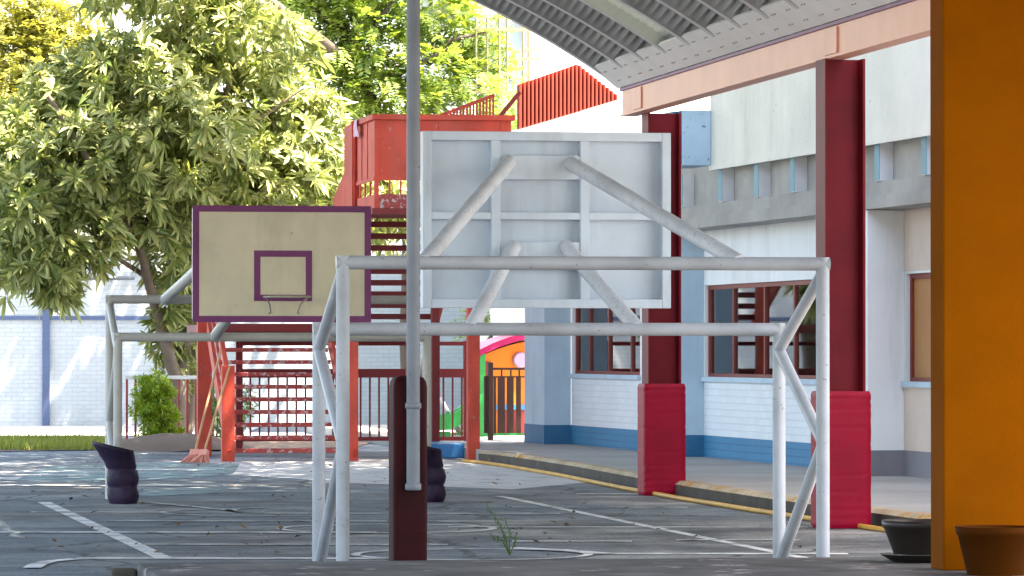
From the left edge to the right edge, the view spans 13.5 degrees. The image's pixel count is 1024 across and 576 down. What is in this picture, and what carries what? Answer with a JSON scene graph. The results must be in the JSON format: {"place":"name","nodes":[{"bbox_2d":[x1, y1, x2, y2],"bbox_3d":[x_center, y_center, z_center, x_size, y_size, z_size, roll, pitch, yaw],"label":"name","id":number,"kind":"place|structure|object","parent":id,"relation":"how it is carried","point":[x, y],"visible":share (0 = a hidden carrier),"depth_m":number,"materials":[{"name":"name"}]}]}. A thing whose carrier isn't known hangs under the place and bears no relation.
{"place":"outdoors","nodes":[
{"label":"outdoors","id":0,"kind":"place"},
{"bbox_2d":[0,426,258,434],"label":"path","id":1,"kind":"structure","parent":0,"point":[9,430],"depth_m":80.58,"materials":[{"name":"concrete"}]},
{"bbox_2d":[2,0,477,253],"label":"sky","id":2,"kind":"structure","parent":0,"point":[121,16],"materials":[{"name":"white"}]},
{"bbox_2d":[398,47,477,253],"bbox_3d":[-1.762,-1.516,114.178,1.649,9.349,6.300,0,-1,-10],"label":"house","id":3,"kind":"structure","parent":0,"point":[400,241],"depth_m":111.45,"materials":[{"name":"white ceramic"}]},
{"bbox_2d":[0,427,892,575],"bbox_3d":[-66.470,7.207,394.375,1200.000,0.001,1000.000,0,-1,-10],"label":"ground","id":4,"kind":"structure","parent":0,"point":[19,551],"depth_m":37.69,"materials":[{"name":"concrete"}]},
{"bbox_2d":[23,558,79,567],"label":"court line","id":5,"kind":"object","parent":4,"relation":"on","point":[39,564],"visible":1,"depth_m":30.44,"materials":[{"name":"white paint"}]},
{"bbox_2d":[0,0,117,111],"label":"fine leaved tree","id":6,"kind":"object","parent":4,"relation":"on","point":[25,33],"visible":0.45,"depth_m":75.44,"materials":[{"name":"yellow plant"}]},
{"bbox_2d":[0,484,198,485],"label":"court line","id":7,"kind":"object","parent":4,"relation":"on","point":[86,485],"visible":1,"depth_m":48.09,"materials":[{"name":"white paint"}]},
{"bbox_2d":[38,502,169,556],"bbox_3d":[-3.578,2.042,37.083,0.130,0.001,11.872,0,-1,-10],"label":"court line","id":8,"kind":"object","parent":4,"relation":"on","point":[141,547],"visible":1,"depth_m":36.13,"materials":[{"name":"white paint"}]},
{"bbox_2d":[91,441,138,503],"bbox_3d":[-3.912,1.816,42.571,0.472,0.618,0.491,0,-1,-10],"label":"trash can","id":9,"kind":"object","parent":4,"relation":"on","point":[122,475],"visible":1,"depth_m":42.43,"materials":[{"name":"plastic"}]},
{"bbox_2d":[111,568,136,575],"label":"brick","id":10,"kind":"object","parent":4,"relation":"on","point":[123,571],"visible":1,"depth_m":26.85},
{"bbox_2d":[17,462,239,481],"bbox_3d":[-4.693,2.285,53.839,2.480,0.001,8.826,0,-1,-3],"label":"court paint","id":11,"kind":"object","parent":4,"relation":"on","point":[220,468],"visible":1,"depth_m":53.76,"materials":[{"name":"teal paint"}]},
{"bbox_2d":[0,474,88,474],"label":"court line","id":12,"kind":"object","parent":11,"relation":"on","point":[44,474],"visible":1,"depth_m":52.37,"materials":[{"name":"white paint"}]},
{"bbox_2d":[1,471,104,471],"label":"court line","id":13,"kind":"object","parent":11,"relation":"on","point":[52,471],"visible":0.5,"depth_m":53.71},
{"bbox_2d":[136,469,214,469],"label":"court line","id":14,"kind":"object","parent":11,"relation":"on","point":[175,469],"visible":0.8,"depth_m":54.59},
{"bbox_2d":[32,511,262,512],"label":"court line","id":15,"kind":"object","parent":4,"relation":"on","point":[204,512],"visible":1,"depth_m":40.13,"materials":[{"name":"white paint"}]},
{"bbox_2d":[0,531,335,532],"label":"court line","id":16,"kind":"object","parent":4,"relation":"on","point":[140,532],"visible":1,"depth_m":35.68,"materials":[{"name":"white paint"}]},
{"bbox_2d":[93,433,254,451],"bbox_3d":[-5.134,2.330,65.396,2.564,0.265,2.160,0,-1,-10],"label":"soil mound","id":17,"kind":"object","parent":4,"relation":"on","point":[165,442],"visible":0.77,"depth_m":64.76,"materials":[{"name":"soil"}]},
{"bbox_2d":[141,488,223,495],"bbox_3d":[-3.500,2.171,45.990,0.865,0.001,2.804,0,-1,-4],"label":"court paint","id":18,"kind":"object","parent":4,"relation":"on","point":[155,492],"visible":1,"depth_m":46.13,"materials":[{"name":"teal paint"}]},
{"bbox_2d":[0,439,369,450],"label":"dirt strip","id":19,"kind":"object","parent":4,"relation":"on","point":[286,444],"depth_m":68.78,"materials":[{"name":"brown soil"}]},
{"bbox_2d":[0,431,104,449],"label":"grass","id":20,"kind":"structure","parent":19,"relation":"on","point":[41,442],"depth_m":66.94,"materials":[{"name":"green plant"}]},
{"bbox_2d":[125,367,186,436],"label":"shrub","id":21,"kind":"object","parent":19,"relation":"on","point":[154,406],"visible":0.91,"depth_m":68.66,"materials":[{"name":"green plant"}]},
{"bbox_2d":[125,376,220,439],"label":"fence","id":22,"kind":"object","parent":19,"relation":"on","point":[178,378],"visible":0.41,"depth_m":69.22,"materials":[{"name":"white metal"}]},
{"bbox_2d":[194,386,220,437],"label":"shrub","id":23,"kind":"object","parent":19,"relation":"on","point":[217,427],"visible":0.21,"depth_m":68.15,"materials":[{"name":"green plant"}]},
{"bbox_2d":[243,383,258,443],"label":"shrub","id":24,"kind":"object","parent":19,"relation":"on","point":[246,408],"visible":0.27,"depth_m":68.20,"materials":[{"name":"green plant"}]},
{"bbox_2d":[180,349,221,462],"bbox_3d":[-4.131,1.589,58.350,0.247,1.528,0.988,-1,-1,32],"label":"broom","id":25,"kind":"object","parent":4,"relation":"on","point":[193,453],"visible":1,"depth_m":58.27,"materials":[{"name":"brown wood"}]},
{"bbox_2d":[142,501,261,511],"bbox_3d":[-2.834,2.103,41.659,0.693,0.001,2.992,0,-1,-23],"label":"court line","id":26,"kind":"object","parent":4,"relation":"on","point":[233,509],"visible":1,"depth_m":41.29,"materials":[{"name":"paint"}]},
{"bbox_2d":[0,0,406,433],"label":"broadleaf tree","id":27,"kind":"object","parent":4,"relation":"on","point":[100,150],"visible":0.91,"depth_m":71.37,"materials":[{"name":"green plant"}]},
{"bbox_2d":[189,366,230,462],"bbox_3d":[-4.008,1.700,58.164,0.232,1.301,0.874,-1,-1,38],"label":"broom","id":28,"kind":"object","parent":4,"relation":"on","point":[202,456],"visible":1,"depth_m":58.01,"materials":[{"name":"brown wood"}]},
{"bbox_2d":[159,508,296,515],"bbox_3d":[-2.548,2.080,40.131,1.470,0.001,1.959,0,-1,-10],"label":"court line","id":29,"kind":"object","parent":4,"relation":"on","point":[219,515],"visible":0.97,"depth_m":39.50,"materials":[{"name":"paint"}]},
{"bbox_2d":[0,253,465,425],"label":"boundary wall","id":30,"kind":"structure","parent":4,"relation":"on","point":[52,370],"depth_m":86.02,"materials":[{"name":"brick"}]},
{"bbox_2d":[89,276,134,279],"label":"wall pipe","id":31,"kind":"object","parent":30,"relation":"attached to","point":[122,278],"depth_m":85.89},
{"bbox_2d":[77,557,388,558],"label":"court line","id":32,"kind":"object","parent":4,"relation":"on","point":[214,558],"visible":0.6,"depth_m":31.26,"materials":[{"name":"white paint"}]},
{"bbox_2d":[105,205,430,498],"bbox_3d":[-2.344,0.670,42.900,3.188,2.919,2.760,0,-1,-10],"label":"goal","id":33,"kind":"object","parent":4,"relation":"on","point":[263,263],"visible":0.73,"depth_m":42.09,"materials":[{"name":"beige paint"}]},
{"bbox_2d":[0,457,585,488],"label":"court paint","id":34,"kind":"object","parent":4,"relation":"on","point":[472,475],"visible":0.61,"depth_m":52.91,"materials":[{"name":"paint"}]},
{"bbox_2d":[143,544,447,544],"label":"court line","id":35,"kind":"object","parent":4,"relation":"on","point":[272,544],"visible":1,"depth_m":33.50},
{"bbox_2d":[105,520,494,521],"bbox_3d":[-1.872,2.055,38.108,3.462,0.001,0.200,0,-1,1],"label":"court line","id":36,"kind":"object","parent":4,"relation":"on","point":[268,520],"visible":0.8,"depth_m":38.21,"materials":[{"name":"white paint"}]},
{"bbox_2d":[235,341,465,447],"bbox_3d":[-2.370,1.618,64.695,3.537,1.654,0.170,0,-1,-10],"label":"railing","id":37,"kind":"object","parent":4,"relation":"on","point":[392,373],"visible":0.51,"depth_m":64.66,"materials":[{"name":"red metal"}]},
{"bbox_2d":[187,91,521,461],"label":"stair tower","id":38,"kind":"structure","parent":4,"relation":"on","point":[375,151],"depth_m":59.90,"materials":[{"name":"red metal"}]},
{"bbox_2d":[353,119,358,138],"bbox_3d":[-2.160,-2.250,60.947,0.117,0.268,0.500,0,-1,-10],"label":"cloth","id":39,"kind":"object","parent":38,"relation":"hanging from","point":[355,130],"visible":0.98,"depth_m":60.92,"materials":[{"name":"fabric"}]},
{"bbox_2d":[197,0,521,368],"bbox_3d":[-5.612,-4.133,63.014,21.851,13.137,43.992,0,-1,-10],"label":"feathery tree","id":40,"kind":"object","parent":4,"relation":"on","point":[357,69],"visible":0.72,"depth_m":79.39,"materials":[{"name":"green plant"}]},
{"bbox_2d":[276,524,496,532],"bbox_3d":[-1.054,2.028,36.487,1.870,0.001,1.870,0,-1,-10],"label":"court line","id":41,"kind":"object","parent":4,"relation":"on","point":[490,528],"visible":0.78,"depth_m":36.21,"materials":[{"name":"white paint"}]},
{"bbox_2d":[6,451,801,555],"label":"fallen leaves","id":42,"kind":"object","parent":4,"relation":"on","point":[281,527],"visible":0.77,"depth_m":36.80,"materials":[{"name":"brown plant"}]},
{"bbox_2d":[389,376,426,560],"bbox_3d":[-0.665,1.234,27.588,0.222,1.349,0.263,0,-1,-10],"label":"post","id":43,"kind":"object","parent":4,"relation":"on","point":[407,525],"visible":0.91,"depth_m":27.46,"materials":[{"name":"paint"}]},
{"bbox_2d":[405,0,420,489],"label":"pole","id":44,"kind":"object","parent":43,"relation":"attached to","point":[413,405],"visible":1,"depth_m":27.41,"materials":[{"name":"grey metal"}]},
{"bbox_2d":[427,446,445,501],"bbox_3d":[-0.893,1.823,43.080,0.472,0.618,0.491,0,-1,-10],"label":"post pad","id":45,"kind":"object","parent":4,"relation":"on","point":[436,479],"visible":0.57,"depth_m":42.93,"materials":[{"name":"plastic"}]},
{"bbox_2d":[431,441,463,457],"bbox_3d":[-1.089,2.296,61.359,0.575,0.200,1.700,0,-1,-10],"label":"block","id":46,"kind":"object","parent":4,"relation":"on","point":[452,450],"depth_m":60.54,"materials":[{"name":"blue plastic"}]},
{"bbox_2d":[440,397,459,432],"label":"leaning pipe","id":47,"kind":"object","parent":4,"relation":"on","point":[447,410],"visible":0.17,"depth_m":67.81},
{"bbox_2d":[350,513,559,513],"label":"court line","id":48,"kind":"object","parent":4,"relation":"on","point":[464,513],"visible":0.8,"depth_m":39.86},
{"bbox_2d":[440,393,486,436],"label":"slide","id":49,"kind":"object","parent":4,"relation":"on","point":[448,420],"visible":0.3,"depth_m":67.96,"materials":[{"name":"green plastic"}]},
{"bbox_2d":[351,548,592,559],"bbox_3d":[-0.295,1.961,31.855,1.790,0.001,1.790,0,-1,-10],"label":"court line","id":50,"kind":"object","parent":4,"relation":"on","point":[359,554],"visible":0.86,"depth_m":31.77,"materials":[{"name":"white paint"}]},
{"bbox_2d":[450,51,539,341],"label":"leaning tree","id":51,"kind":"object","parent":4,"relation":"on","point":[497,79],"visible":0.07,"depth_m":77.48,"materials":[{"name":"yellow plant"}]},
{"bbox_2d":[485,502,517,554],"bbox_3d":[-0.076,1.772,31.756,0.246,0.400,0.248,0,-1,-10],"label":"weed","id":52,"kind":"object","parent":4,"relation":"on","point":[505,540],"visible":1,"depth_m":31.81,"materials":[{"name":"green plant"}]},
{"bbox_2d":[480,336,524,432],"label":"playhouse","id":53,"kind":"object","parent":4,"relation":"on","point":[503,351],"visible":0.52,"depth_m":69.42,"materials":[{"name":"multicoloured plastic"}]},
{"bbox_2d":[485,362,487,375],"bbox_3d":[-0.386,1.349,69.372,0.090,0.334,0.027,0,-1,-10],"label":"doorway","id":54,"kind":"structure","parent":53,"relation":"in","point":[486,363],"depth_m":69.35,"materials":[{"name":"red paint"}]},
{"bbox_2d":[513,352,524,367],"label":"round window","id":55,"kind":"structure","parent":53,"relation":"in","point":[519,358],"depth_m":69.42,"materials":[{"name":"pink plastic"}]},
{"bbox_2d":[420,0,621,122],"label":"apartment block","id":56,"kind":"structure","parent":4,"relation":"on","point":[554,58],"depth_m":81.38,"materials":[{"name":"white"}]},
{"bbox_2d":[514,547,610,553],"bbox_3d":[0.383,1.970,32.462,0.260,0.001,1.165,1,-1,-38],"label":"court line","id":57,"kind":"object","parent":4,"relation":"on","point":[568,550],"visible":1,"depth_m":32.58,"materials":[{"name":"white paint"}]},
{"bbox_2d":[312,131,830,560],"bbox_3d":[0.280,0.411,29.158,3.252,3.041,2.416,0,-1,-10],"label":"goal","id":58,"kind":"object","parent":4,"relation":"on","point":[549,220],"visible":0.94,"depth_m":29.92,"materials":[{"name":"grey paint"}]},
{"bbox_2d":[512,540,631,541],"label":"court line","id":59,"kind":"object","parent":4,"relation":"on","point":[584,540],"visible":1,"depth_m":34.19,"materials":[{"name":"white paint"}]},
{"bbox_2d":[136,557,1023,575],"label":"platform","id":60,"kind":"structure","parent":4,"relation":"on","point":[836,566],"depth_m":26.33,"materials":[{"name":"concrete"}]},
{"bbox_2d":[879,519,930,562],"bbox_3d":[2.558,1.585,27.082,0.511,0.258,0.511,0,-1,-10],"label":"plant pot","id":61,"kind":"object","parent":60,"relation":"on","point":[909,540],"visible":0.57,"depth_m":26.91,"materials":[{"name":"black plastic"}]},
{"bbox_2d":[930,0,1023,570],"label":"pillar","id":62,"kind":"structure","parent":60,"relation":"on","point":[977,225],"depth_m":26.04,"materials":[{"name":"orange paint"}]},
{"bbox_2d":[955,525,1023,575],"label":"plant pot","id":63,"kind":"object","parent":60,"relation":"on","point":[992,550],"visible":1,"depth_m":25.34,"materials":[{"name":"brown ceramic"}]},
{"bbox_2d":[480,97,709,341],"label":"annexe","id":64,"kind":"structure","parent":4,"relation":"on","point":[606,117],"depth_m":73.35,"materials":[{"name":"white paint"}]},
{"bbox_2d":[517,64,617,129],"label":"corrugated sheet","id":65,"kind":"object","parent":64,"relation":"on","point":[565,91],"visible":1,"depth_m":73.02,"materials":[{"name":"red paint"}]},
{"bbox_2d":[576,493,637,493],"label":"court line","id":66,"kind":"object","parent":4,"relation":"on","point":[606,493],"visible":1,"depth_m":45.40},
{"bbox_2d":[448,526,806,526],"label":"court line","id":67,"kind":"object","parent":4,"relation":"on","point":[621,526],"visible":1,"depth_m":36.94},
{"bbox_2d":[497,496,804,556],"bbox_3d":[1.069,2.050,37.613,0.103,0.001,14.343,0,-1,-10],"label":"court line","id":68,"kind":"object","parent":4,"relation":"on","point":[688,534],"visible":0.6,"depth_m":36.74,"materials":[{"name":"white paint"}]},
{"bbox_2d":[461,459,884,531],"bbox_3d":[1.855,2.109,43.172,0.292,0.042,30.530,0,-1,-9],"label":"pipe","id":69,"kind":"object","parent":4,"relation":"on","point":[768,512],"visible":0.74,"depth_m":44.20,"materials":[{"name":"yellow paint"}]},
{"bbox_2d":[472,0,929,495],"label":"canopy","id":70,"kind":"object","parent":4,"relation":"on","point":[647,57],"visible":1,"depth_m":38.91,"materials":[{"name":"metal"}]},
{"bbox_2d":[637,383,685,495],"bbox_3d":[1.560,1.577,45.064,0.450,1.160,0.410,0,-1,-10],"label":"column pad","id":71,"kind":"object","parent":70,"relation":"attached to","point":[661,408],"depth_m":44.87,"materials":[{"name":"plastic"}]},
{"bbox_2d":[811,391,870,528],"bbox_3d":[2.796,1.457,36.740,0.450,1.160,0.410,0,-1,-10],"label":"column pad","id":72,"kind":"object","parent":70,"relation":"attached to","point":[850,459],"depth_m":36.55,"materials":[{"name":"plastic"}]},
{"bbox_2d":[478,451,930,525],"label":"kerb","id":73,"kind":"structure","parent":4,"relation":"on","point":[722,494],"depth_m":44.40,"materials":[{"name":"grey concrete"}]},
{"bbox_2d":[593,553,847,553],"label":"court line","id":74,"kind":"object","parent":4,"relation":"on","point":[711,553],"visible":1,"depth_m":32.01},
{"bbox_2d":[676,539,799,539],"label":"court line","id":75,"kind":"object","parent":4,"relation":"on","point":[728,539],"visible":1,"depth_m":34.36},
{"bbox_2d":[474,18,540,93],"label":"scaffolding","id":76,"kind":"object","parent":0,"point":[528,49],"visible":0.61,"depth_m":79.64,"materials":[{"name":"beige metal"}]},
{"bbox_2d":[307,425,930,512],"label":"pavement","id":77,"kind":"structure","parent":0,"point":[907,493],"depth_m":49.75,"materials":[{"name":"concrete"}]},
{"bbox_2d":[451,426,487,435],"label":"shrub","id":78,"kind":"object","parent":77,"relation":"on","point":[458,433],"visible":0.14,"depth_m":68.88,"materials":[{"name":"green plant"}]},
{"bbox_2d":[484,362,524,439],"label":"gate","id":79,"kind":"structure","parent":77,"relation":"on","point":[490,404],"depth_m":65.45,"materials":[{"name":"brown metal"}]},
{"bbox_2d":[524,36,930,478],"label":"school building","id":80,"kind":"structure","parent":0,"point":[748,171],"depth_m":51.40,"materials":[{"name":"white paint"}]},
{"bbox_2d":[569,308,640,379],"bbox_3d":[1.337,0.660,60.609,0.160,1.226,4.170,0,-1,-12],"label":"window","id":81,"kind":"structure","parent":80,"relation":"in","point":[596,357],"depth_m":60.91,"materials":[{"name":"clear glass"}]},
{"bbox_2d":[701,280,815,384],"bbox_3d":[3.050,0.544,52.602,0.160,1.226,5.372,0,-1,-12],"label":"window","id":82,"kind":"structure","parent":80,"relation":"in","point":[741,359],"depth_m":53.01,"materials":[{"name":"clear glass"}]},
{"bbox_2d":[901,273,930,387],"bbox_3d":[4.402,0.453,46.282,0.160,1.226,1.075,0,-1,-12],"label":"window","id":83,"kind":"structure","parent":80,"relation":"in","point":[920,283],"depth_m":46.47,"materials":[{"name":"brown"}]}
]}

